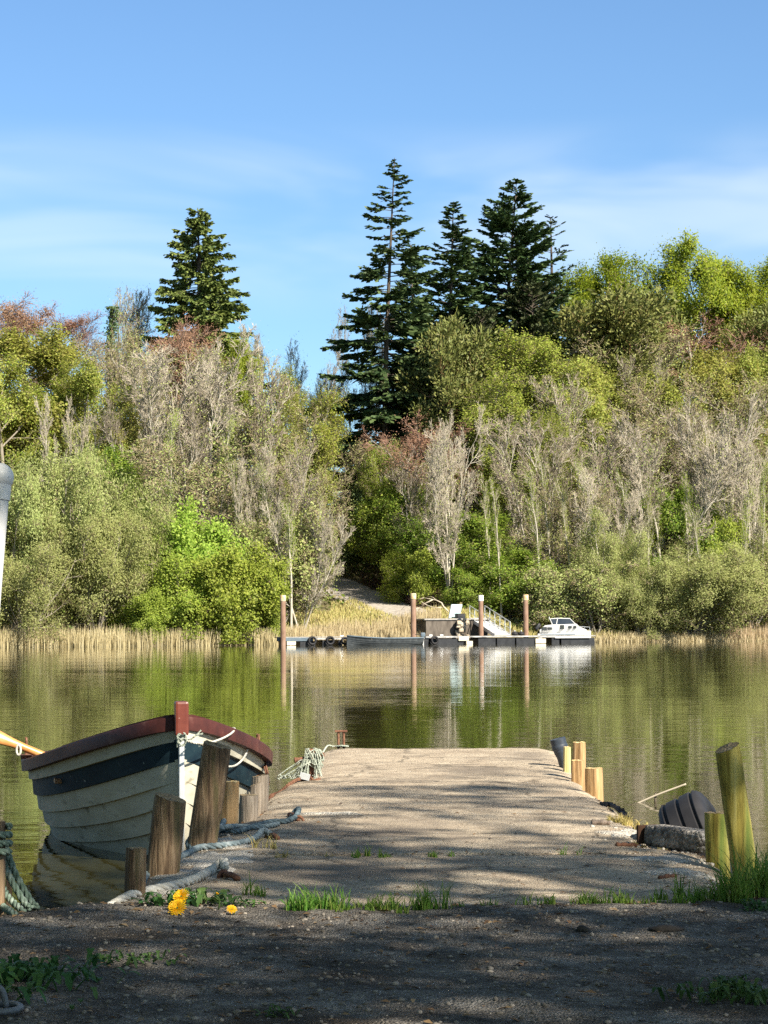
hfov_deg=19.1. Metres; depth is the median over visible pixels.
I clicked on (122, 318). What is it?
bare tree
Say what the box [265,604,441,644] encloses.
reed bed
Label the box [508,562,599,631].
twiggy shrub
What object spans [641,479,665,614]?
birch tree
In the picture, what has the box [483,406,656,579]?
bare tree
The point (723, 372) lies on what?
oak tree
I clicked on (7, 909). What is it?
mooring rope
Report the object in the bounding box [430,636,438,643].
tyre fender
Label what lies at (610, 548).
willow shrub
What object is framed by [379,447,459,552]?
bare tree
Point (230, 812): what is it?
wooden post
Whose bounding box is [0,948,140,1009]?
weed clump
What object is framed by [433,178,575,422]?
fir tree
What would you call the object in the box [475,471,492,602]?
birch tree
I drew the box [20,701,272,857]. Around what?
rowing boat
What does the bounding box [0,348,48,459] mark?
oak tree
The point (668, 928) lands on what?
stone
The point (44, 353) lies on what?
oak tree
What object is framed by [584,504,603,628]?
birch tree
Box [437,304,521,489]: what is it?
yew tree
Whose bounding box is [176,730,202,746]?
bow rope
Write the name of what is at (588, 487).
bare tree
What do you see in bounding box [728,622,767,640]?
reed bed
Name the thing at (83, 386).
oak tree
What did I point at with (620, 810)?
rubber strip
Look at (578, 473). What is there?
birch tree
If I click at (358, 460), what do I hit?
bare tree
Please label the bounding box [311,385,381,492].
bare tree
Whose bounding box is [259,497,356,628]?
bare tree
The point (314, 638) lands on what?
tyre fender
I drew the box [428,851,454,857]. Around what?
grass tuft
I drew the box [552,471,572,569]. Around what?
birch tree
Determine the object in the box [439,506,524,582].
leafy tree
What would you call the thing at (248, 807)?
wooden post
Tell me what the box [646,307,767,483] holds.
bare tree
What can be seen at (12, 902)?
mooring rope
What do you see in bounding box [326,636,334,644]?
tyre fender
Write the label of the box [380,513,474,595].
leafy tree
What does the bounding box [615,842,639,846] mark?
rusty bar
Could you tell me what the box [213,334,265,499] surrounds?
maple tree
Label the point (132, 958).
weed clump
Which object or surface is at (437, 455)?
bare tree
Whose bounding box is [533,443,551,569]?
birch tree
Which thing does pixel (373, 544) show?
leafy tree
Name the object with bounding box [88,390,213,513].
bare tree
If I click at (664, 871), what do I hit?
mortar patch
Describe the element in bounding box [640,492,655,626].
birch tree
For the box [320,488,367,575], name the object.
bare tree
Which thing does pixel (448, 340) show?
leafy tree
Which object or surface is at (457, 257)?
fir tree
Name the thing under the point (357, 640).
rowing boat
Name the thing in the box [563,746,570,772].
wooden post
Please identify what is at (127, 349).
bare tree
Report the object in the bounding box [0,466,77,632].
willow shrub
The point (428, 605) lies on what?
fallen branch
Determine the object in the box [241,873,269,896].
grass tuft
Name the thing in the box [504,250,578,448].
fir tree
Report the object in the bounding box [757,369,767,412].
oak tree
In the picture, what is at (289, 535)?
birch tree
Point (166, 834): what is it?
wooden post
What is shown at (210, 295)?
cedar tree
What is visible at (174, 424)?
birch tree
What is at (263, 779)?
wooden post
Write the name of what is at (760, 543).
willow shrub
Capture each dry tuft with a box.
[248,832,278,848]
[270,849,333,857]
[606,812,649,826]
[632,840,647,847]
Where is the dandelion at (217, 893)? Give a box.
[215,892,219,909]
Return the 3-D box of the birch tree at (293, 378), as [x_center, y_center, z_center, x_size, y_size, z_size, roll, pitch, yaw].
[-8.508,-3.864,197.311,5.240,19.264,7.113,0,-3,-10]
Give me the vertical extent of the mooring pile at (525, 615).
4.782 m
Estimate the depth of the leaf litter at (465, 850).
7.95 m
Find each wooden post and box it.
[0,820,5,914]
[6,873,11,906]
[124,847,145,896]
[146,792,185,877]
[187,740,230,849]
[220,780,238,823]
[238,794,257,823]
[250,782,260,815]
[251,774,268,812]
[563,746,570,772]
[571,760,584,790]
[573,741,585,768]
[585,767,603,801]
[704,811,730,882]
[715,742,756,875]
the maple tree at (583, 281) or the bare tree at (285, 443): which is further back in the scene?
the maple tree at (583, 281)
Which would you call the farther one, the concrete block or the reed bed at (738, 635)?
the reed bed at (738, 635)
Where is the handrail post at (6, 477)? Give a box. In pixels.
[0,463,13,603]
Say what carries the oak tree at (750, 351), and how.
on the hillside
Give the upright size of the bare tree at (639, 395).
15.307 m
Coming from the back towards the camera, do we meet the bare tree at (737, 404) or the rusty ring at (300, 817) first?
the bare tree at (737, 404)
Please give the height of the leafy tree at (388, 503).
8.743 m
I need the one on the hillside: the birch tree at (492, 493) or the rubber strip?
the birch tree at (492, 493)
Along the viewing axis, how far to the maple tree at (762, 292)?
238.55 m
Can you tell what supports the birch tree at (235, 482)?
on the hillside
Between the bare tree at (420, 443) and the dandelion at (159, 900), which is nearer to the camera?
the dandelion at (159, 900)
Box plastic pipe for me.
[550,736,567,767]
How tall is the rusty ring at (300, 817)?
0.031 m
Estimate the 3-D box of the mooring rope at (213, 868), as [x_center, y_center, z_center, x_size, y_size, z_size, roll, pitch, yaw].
[-0.678,1.171,7.034,0.092,0.109,1.065,-1,-3,19]
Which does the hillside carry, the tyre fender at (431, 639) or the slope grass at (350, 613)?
the slope grass at (350, 613)
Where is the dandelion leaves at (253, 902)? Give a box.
[211,895,285,907]
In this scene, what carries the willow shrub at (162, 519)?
on the hillside
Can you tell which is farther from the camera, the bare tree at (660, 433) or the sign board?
the bare tree at (660, 433)
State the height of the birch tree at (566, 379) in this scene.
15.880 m
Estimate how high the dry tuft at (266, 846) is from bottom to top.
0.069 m
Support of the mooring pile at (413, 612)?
in the lake water
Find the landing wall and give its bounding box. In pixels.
[416,618,488,637]
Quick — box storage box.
[454,614,465,617]
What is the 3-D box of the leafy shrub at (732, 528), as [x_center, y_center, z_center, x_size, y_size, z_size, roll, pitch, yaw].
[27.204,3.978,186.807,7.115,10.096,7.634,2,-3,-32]
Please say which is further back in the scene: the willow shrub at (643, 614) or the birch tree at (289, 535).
the willow shrub at (643, 614)
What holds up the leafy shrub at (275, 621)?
on the hillside
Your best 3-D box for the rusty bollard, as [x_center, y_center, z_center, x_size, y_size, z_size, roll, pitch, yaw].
[-0.399,1.348,12.170,0.166,0.165,0.100,0,-3,0]
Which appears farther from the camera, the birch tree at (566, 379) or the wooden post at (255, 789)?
the birch tree at (566, 379)
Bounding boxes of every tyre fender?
[308,636,316,644]
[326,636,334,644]
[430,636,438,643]
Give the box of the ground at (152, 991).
[0,897,767,1023]
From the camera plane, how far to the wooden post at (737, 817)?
7.58 m
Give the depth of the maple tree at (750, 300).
235.31 m
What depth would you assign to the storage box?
167.87 m
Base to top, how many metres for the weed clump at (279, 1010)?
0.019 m
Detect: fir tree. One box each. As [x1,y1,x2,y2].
[301,158,483,513]
[360,243,480,483]
[376,201,519,470]
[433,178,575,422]
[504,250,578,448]
[538,214,587,350]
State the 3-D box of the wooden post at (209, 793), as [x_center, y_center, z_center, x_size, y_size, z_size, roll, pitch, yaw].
[-0.718,1.518,8.383,0.311,1.348,0.104,0,-3,0]
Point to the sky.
(632, 123)
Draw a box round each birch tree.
[161,405,181,507]
[215,414,239,522]
[223,447,242,541]
[251,457,276,542]
[261,358,311,502]
[263,381,353,522]
[279,501,298,627]
[352,439,405,534]
[415,368,532,520]
[470,319,594,478]
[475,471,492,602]
[487,472,503,619]
[497,403,571,547]
[522,469,546,617]
[526,354,604,494]
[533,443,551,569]
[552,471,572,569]
[571,456,592,551]
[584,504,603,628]
[614,463,633,544]
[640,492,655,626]
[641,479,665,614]
[678,465,694,616]
[684,494,701,561]
[711,464,734,531]
[738,482,757,623]
[755,458,767,621]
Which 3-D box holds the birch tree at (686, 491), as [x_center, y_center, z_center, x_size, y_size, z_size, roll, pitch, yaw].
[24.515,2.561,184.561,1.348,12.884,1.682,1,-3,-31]
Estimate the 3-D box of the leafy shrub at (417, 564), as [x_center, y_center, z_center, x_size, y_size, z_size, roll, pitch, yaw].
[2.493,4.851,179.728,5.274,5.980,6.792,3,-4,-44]
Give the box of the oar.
[0,731,43,755]
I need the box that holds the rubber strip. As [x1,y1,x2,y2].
[599,801,628,817]
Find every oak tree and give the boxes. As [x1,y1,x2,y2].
[0,321,102,485]
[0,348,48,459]
[0,352,60,480]
[46,352,137,473]
[93,400,160,498]
[522,354,654,495]
[578,364,717,521]
[651,341,767,516]
[716,339,767,507]
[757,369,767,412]
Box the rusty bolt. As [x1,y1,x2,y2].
[658,873,676,878]
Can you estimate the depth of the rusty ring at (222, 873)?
7.31 m
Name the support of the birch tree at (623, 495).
on the hillside
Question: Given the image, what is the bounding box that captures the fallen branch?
[401,596,448,612]
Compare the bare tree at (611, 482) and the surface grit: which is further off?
the bare tree at (611, 482)
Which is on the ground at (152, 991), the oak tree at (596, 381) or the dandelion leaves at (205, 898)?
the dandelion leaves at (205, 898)
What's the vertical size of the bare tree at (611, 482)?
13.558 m
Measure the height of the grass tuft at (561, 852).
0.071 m
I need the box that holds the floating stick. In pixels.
[637,783,685,802]
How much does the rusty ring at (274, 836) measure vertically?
0.031 m
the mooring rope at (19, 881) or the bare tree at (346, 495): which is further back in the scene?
the bare tree at (346, 495)
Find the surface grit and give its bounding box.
[131,748,713,900]
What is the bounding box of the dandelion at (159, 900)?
[129,889,227,909]
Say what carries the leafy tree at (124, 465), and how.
on the hillside
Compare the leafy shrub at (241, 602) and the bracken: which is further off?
the bracken
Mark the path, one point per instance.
(348, 588)
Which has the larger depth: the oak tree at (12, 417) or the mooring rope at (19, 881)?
the oak tree at (12, 417)
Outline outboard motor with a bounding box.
[534,623,540,634]
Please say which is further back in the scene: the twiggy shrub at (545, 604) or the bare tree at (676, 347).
the bare tree at (676, 347)
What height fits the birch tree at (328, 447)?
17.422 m
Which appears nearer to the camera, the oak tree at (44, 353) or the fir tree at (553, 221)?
the oak tree at (44, 353)
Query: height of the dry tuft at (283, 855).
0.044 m
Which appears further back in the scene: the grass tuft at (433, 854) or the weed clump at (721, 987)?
the grass tuft at (433, 854)
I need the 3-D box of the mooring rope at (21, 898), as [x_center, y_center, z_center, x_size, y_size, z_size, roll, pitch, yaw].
[-1.072,1.026,6.523,0.187,0.222,0.043,-2,-3,31]
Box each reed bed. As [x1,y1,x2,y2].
[0,623,277,647]
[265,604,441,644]
[592,629,767,642]
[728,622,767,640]
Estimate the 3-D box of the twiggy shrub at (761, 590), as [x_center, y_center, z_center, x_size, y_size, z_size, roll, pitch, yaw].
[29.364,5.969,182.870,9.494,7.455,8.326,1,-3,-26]
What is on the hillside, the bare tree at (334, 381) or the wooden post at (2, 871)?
the bare tree at (334, 381)
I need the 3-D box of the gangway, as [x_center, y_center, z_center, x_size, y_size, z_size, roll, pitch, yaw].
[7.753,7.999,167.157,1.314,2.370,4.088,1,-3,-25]
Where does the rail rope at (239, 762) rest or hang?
hanging from the rowing boat at (99, 791)
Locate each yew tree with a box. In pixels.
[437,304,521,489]
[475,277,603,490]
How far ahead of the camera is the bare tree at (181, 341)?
201.28 m
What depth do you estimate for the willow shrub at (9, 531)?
157.90 m
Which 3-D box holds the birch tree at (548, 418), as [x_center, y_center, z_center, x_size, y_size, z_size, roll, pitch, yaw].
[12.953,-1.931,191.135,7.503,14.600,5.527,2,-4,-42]
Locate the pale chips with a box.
[125,819,718,900]
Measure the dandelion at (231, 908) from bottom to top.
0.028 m
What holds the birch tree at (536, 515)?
on the hillside
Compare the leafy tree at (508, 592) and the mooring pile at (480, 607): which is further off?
the leafy tree at (508, 592)
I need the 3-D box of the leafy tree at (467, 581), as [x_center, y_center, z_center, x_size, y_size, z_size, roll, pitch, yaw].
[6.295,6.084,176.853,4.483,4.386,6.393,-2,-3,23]
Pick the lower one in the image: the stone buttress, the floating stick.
the floating stick
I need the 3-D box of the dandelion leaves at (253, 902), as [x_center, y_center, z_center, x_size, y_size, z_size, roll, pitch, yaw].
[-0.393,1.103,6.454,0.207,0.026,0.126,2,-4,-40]
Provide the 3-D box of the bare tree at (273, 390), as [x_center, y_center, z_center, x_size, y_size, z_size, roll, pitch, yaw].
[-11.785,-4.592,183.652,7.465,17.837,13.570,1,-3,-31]
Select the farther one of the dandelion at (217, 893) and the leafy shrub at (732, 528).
the leafy shrub at (732, 528)
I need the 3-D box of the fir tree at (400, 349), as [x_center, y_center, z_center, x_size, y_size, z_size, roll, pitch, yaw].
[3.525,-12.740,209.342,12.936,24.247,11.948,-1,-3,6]
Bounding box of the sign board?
[448,604,461,617]
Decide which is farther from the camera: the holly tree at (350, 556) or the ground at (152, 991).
the holly tree at (350, 556)
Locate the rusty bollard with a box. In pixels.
[294,749,324,780]
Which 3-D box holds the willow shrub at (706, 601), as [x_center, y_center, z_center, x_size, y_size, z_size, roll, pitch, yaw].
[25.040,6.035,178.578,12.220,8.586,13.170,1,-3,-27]
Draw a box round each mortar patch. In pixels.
[142,887,195,896]
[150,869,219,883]
[180,850,253,871]
[218,836,253,848]
[301,811,362,814]
[596,831,635,837]
[619,855,692,863]
[621,828,636,833]
[641,868,718,881]
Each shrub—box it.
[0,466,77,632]
[0,536,101,642]
[2,431,182,627]
[4,499,30,568]
[24,497,172,634]
[69,492,176,623]
[100,583,187,643]
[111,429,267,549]
[126,551,227,639]
[133,490,252,589]
[165,535,296,644]
[223,495,344,624]
[251,580,291,636]
[281,517,340,613]
[374,537,441,604]
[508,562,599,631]
[549,553,642,634]
[565,505,652,632]
[595,557,698,640]
[622,536,767,636]
[672,503,752,611]
[713,539,767,628]
[747,530,767,565]
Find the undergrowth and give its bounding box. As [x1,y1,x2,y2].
[0,415,767,637]
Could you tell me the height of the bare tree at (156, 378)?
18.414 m
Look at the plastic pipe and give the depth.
13.21 m
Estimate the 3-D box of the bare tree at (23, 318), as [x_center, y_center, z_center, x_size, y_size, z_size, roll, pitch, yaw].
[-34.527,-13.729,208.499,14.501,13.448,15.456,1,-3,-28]
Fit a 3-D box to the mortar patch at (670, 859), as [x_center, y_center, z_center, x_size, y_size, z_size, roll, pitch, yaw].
[0.974,1.198,7.866,0.235,0.016,0.269,-3,-4,40]
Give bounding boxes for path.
[320,575,467,618]
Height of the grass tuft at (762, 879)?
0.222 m
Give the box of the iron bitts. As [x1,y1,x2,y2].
[335,730,346,748]
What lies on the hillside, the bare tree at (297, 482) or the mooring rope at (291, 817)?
the bare tree at (297, 482)
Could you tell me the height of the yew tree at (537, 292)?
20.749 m
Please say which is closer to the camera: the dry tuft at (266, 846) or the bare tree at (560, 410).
the dry tuft at (266, 846)
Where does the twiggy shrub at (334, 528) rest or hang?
on the hillside
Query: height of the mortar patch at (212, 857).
0.041 m
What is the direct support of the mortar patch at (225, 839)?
on the concrete jetty
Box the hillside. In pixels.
[2,437,767,641]
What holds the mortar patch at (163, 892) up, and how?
on the concrete jetty
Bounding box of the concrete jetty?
[120,748,723,905]
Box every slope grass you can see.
[279,598,399,628]
[424,605,619,638]
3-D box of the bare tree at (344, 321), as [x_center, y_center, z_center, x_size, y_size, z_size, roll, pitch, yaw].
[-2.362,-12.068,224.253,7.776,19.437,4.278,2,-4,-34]
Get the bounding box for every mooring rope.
[0,823,12,855]
[0,903,17,914]
[5,847,39,909]
[5,856,33,911]
[5,886,26,912]
[107,857,228,903]
[146,828,271,882]
[185,806,301,849]
[219,818,279,831]
[322,745,348,752]
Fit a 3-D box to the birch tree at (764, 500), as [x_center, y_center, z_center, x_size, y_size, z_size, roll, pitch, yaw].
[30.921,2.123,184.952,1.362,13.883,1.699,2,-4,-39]
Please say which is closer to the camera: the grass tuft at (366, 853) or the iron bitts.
the grass tuft at (366, 853)
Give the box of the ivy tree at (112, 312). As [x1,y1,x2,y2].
[103,306,120,413]
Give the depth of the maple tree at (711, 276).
230.34 m
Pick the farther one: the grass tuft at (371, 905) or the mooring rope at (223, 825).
the mooring rope at (223, 825)
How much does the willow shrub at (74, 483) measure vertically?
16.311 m
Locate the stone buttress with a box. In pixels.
[455,618,469,643]
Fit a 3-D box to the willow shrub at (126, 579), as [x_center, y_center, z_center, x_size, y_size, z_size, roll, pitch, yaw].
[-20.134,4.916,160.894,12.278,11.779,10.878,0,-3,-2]
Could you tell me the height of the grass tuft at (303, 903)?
0.094 m
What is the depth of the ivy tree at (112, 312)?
202.84 m
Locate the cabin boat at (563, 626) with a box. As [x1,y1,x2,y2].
[538,617,590,638]
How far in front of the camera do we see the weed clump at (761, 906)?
6.27 m
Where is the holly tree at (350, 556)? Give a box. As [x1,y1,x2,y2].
[332,438,407,571]
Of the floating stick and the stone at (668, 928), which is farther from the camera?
the floating stick
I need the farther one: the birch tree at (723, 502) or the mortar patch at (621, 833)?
the birch tree at (723, 502)
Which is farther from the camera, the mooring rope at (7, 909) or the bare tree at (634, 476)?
the bare tree at (634, 476)
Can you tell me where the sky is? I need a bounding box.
[0,0,767,504]
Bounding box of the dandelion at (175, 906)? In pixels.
[168,899,186,914]
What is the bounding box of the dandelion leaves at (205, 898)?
[166,887,241,904]
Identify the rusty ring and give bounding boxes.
[216,869,240,880]
[264,832,279,839]
[287,812,304,820]
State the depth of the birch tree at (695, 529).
182.53 m
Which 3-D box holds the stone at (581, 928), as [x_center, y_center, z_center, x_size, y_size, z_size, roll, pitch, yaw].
[0.511,1.075,5.858,0.037,0.024,0.040,0,-3,0]
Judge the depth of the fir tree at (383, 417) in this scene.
203.71 m
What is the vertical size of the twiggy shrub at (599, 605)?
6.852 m
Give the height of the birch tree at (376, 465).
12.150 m
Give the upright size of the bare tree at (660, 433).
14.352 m
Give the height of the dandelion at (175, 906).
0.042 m
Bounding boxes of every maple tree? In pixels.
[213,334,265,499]
[549,242,668,357]
[601,227,760,375]
[682,253,760,399]
[719,254,767,345]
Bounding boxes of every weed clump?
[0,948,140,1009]
[97,949,186,967]
[251,1003,301,1018]
[652,974,767,1006]
[738,898,767,913]
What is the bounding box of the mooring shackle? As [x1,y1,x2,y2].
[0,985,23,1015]
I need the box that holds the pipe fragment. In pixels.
[591,819,609,824]
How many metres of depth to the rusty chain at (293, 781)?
11.85 m
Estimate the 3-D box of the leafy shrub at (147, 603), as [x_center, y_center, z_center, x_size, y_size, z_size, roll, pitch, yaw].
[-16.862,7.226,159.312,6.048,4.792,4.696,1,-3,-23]
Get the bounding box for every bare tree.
[0,289,103,398]
[0,308,40,337]
[13,299,119,378]
[34,391,105,481]
[70,322,153,429]
[88,335,182,511]
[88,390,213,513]
[97,337,222,516]
[105,283,156,417]
[113,315,272,530]
[139,312,270,455]
[181,349,307,558]
[212,397,329,542]
[228,436,276,561]
[229,326,310,460]
[239,432,327,603]
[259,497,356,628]
[273,460,361,602]
[274,356,342,479]
[308,380,341,516]
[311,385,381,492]
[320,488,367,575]
[328,434,407,564]
[329,303,389,439]
[358,409,488,526]
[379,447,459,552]
[421,401,491,607]
[472,408,586,568]
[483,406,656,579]
[508,479,617,574]
[523,367,600,542]
[554,434,677,550]
[563,317,708,501]
[569,467,659,624]
[574,399,714,533]
[591,349,678,493]
[604,366,725,533]
[609,409,759,609]
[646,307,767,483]
[654,398,767,527]
[668,383,767,614]
[672,368,767,520]
[748,391,767,451]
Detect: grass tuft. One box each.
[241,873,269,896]
[283,879,357,910]
[323,890,415,913]
[348,845,391,857]
[380,880,465,910]
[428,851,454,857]
[480,889,628,905]
[555,841,583,854]
[577,884,706,903]
[653,832,767,902]
[684,863,763,903]
[740,840,767,896]
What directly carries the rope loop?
on the rowing boat at (99, 791)
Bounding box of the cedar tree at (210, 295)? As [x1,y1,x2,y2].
[130,207,274,460]
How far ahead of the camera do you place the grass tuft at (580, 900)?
6.44 m
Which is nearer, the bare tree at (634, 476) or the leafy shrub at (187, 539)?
the leafy shrub at (187, 539)
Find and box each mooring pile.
[280,595,285,645]
[410,593,415,636]
[478,595,483,637]
[523,595,528,637]
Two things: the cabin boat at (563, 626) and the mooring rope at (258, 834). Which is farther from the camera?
the cabin boat at (563, 626)
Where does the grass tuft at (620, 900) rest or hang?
on the ground at (152, 991)
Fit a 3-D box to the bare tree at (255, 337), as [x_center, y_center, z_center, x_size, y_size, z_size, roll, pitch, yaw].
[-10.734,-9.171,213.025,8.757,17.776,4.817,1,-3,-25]
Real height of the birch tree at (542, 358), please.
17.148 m
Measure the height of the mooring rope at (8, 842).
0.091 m
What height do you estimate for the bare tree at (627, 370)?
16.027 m
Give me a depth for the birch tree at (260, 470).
170.90 m
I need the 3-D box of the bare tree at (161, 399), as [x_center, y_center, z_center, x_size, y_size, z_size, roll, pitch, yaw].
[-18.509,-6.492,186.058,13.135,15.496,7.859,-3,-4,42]
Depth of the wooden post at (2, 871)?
6.44 m
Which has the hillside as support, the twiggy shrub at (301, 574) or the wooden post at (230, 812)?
the twiggy shrub at (301, 574)
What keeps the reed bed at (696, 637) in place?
on the hillside
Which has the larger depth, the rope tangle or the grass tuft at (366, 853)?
the rope tangle
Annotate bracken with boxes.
[356,566,442,607]
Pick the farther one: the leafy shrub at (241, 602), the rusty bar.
the leafy shrub at (241, 602)
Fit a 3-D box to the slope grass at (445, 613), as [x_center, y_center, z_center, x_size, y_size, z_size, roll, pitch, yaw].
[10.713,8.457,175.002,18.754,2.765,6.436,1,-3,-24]
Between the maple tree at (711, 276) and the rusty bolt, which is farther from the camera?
the maple tree at (711, 276)
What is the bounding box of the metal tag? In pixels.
[299,772,309,780]
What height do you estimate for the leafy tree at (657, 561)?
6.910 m
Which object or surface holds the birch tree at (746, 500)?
on the hillside
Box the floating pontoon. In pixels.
[274,634,595,645]
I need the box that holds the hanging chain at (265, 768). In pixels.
[263,763,269,784]
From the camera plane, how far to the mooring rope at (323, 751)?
15.37 m
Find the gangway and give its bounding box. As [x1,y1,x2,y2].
[469,605,510,635]
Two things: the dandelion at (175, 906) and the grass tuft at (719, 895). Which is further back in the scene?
the grass tuft at (719, 895)
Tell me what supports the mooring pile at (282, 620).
in the lake water
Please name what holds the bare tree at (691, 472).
on the hillside
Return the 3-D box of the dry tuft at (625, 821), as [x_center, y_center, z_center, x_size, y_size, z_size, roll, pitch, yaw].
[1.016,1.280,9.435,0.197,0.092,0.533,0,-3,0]
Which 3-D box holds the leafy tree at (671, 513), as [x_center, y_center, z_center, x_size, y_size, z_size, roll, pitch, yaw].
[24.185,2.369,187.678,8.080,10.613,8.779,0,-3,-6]
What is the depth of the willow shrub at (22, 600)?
154.67 m
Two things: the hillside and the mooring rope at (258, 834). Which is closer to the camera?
the mooring rope at (258, 834)
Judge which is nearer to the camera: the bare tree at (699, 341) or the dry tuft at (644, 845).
the dry tuft at (644, 845)
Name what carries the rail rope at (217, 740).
on the rowing boat at (99, 791)
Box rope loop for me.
[15,744,21,755]
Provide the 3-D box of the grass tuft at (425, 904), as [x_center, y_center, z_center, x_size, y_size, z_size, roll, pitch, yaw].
[0.105,1.068,6.345,0.231,0.095,0.173,-1,-3,16]
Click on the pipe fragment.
(599, 822)
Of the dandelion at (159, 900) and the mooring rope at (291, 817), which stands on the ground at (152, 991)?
the dandelion at (159, 900)
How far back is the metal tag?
12.11 m
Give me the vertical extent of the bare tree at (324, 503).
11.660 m
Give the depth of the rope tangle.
12.14 m
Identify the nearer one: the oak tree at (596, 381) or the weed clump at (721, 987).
the weed clump at (721, 987)
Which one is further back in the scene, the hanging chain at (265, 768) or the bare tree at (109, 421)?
the bare tree at (109, 421)
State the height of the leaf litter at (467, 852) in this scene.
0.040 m
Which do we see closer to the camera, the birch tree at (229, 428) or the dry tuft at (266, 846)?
the dry tuft at (266, 846)
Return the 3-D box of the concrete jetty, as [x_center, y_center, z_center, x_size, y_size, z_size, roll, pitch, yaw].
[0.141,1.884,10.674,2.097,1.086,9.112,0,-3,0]
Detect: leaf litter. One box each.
[127,798,718,899]
[225,850,703,857]
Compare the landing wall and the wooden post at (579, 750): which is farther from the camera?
the landing wall
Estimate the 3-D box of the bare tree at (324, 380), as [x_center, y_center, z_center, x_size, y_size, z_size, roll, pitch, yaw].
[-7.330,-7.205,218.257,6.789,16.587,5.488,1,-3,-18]
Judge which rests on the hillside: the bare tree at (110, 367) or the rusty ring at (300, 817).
the bare tree at (110, 367)
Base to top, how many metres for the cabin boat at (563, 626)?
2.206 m
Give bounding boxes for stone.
[576,925,589,931]
[648,925,684,931]
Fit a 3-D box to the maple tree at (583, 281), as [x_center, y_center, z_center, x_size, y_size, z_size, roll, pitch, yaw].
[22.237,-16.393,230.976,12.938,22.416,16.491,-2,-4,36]
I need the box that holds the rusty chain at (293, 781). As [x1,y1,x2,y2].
[268,777,315,800]
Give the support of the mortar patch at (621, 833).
on the concrete jetty
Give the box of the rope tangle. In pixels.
[277,748,323,779]
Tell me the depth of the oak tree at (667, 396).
207.93 m
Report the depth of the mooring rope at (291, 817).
9.24 m
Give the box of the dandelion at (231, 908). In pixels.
[226,905,236,914]
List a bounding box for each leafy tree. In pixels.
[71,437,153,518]
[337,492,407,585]
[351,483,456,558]
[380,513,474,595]
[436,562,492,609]
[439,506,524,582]
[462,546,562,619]
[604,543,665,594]
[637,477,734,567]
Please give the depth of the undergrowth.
186.78 m
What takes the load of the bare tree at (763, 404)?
on the hillside
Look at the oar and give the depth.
12.85 m
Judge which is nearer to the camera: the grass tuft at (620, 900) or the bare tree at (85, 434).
the grass tuft at (620, 900)
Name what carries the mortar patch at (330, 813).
on the concrete jetty
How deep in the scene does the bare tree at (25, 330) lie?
202.52 m
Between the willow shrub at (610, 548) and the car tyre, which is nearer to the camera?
the car tyre
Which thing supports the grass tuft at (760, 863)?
on the ground at (152, 991)
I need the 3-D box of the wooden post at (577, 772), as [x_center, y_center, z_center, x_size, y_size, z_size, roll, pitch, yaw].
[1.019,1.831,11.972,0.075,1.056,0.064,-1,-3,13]
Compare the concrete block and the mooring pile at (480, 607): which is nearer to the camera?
the concrete block
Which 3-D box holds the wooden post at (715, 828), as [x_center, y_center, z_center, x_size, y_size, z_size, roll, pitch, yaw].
[1.171,1.593,7.878,0.113,1.112,0.079,0,-3,0]
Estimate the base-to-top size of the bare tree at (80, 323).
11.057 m
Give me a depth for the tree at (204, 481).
172.23 m
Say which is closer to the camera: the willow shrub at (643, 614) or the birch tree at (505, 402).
the willow shrub at (643, 614)
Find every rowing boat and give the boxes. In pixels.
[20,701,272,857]
[347,635,423,644]
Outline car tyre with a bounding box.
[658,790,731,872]
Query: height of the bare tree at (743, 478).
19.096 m
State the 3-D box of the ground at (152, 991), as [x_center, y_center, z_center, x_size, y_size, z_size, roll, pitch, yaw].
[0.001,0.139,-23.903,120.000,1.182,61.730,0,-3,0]
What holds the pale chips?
on the concrete jetty
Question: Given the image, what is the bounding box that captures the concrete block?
[636,824,704,852]
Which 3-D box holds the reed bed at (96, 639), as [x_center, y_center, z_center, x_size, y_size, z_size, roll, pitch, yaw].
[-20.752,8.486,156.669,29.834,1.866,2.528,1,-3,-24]
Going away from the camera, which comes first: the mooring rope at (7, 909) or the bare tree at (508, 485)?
the mooring rope at (7, 909)
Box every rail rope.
[184,727,235,744]
[229,749,247,767]
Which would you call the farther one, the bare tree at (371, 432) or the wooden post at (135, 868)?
the bare tree at (371, 432)
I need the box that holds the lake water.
[0,641,767,911]
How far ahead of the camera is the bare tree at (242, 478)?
171.18 m
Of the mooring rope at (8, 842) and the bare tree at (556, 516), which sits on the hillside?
the bare tree at (556, 516)
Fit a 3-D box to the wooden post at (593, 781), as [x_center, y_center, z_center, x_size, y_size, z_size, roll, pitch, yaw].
[1.053,1.794,11.273,0.088,1.058,0.085,-2,-3,29]
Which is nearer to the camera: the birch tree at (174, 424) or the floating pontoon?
the floating pontoon
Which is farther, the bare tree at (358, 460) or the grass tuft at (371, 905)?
the bare tree at (358, 460)

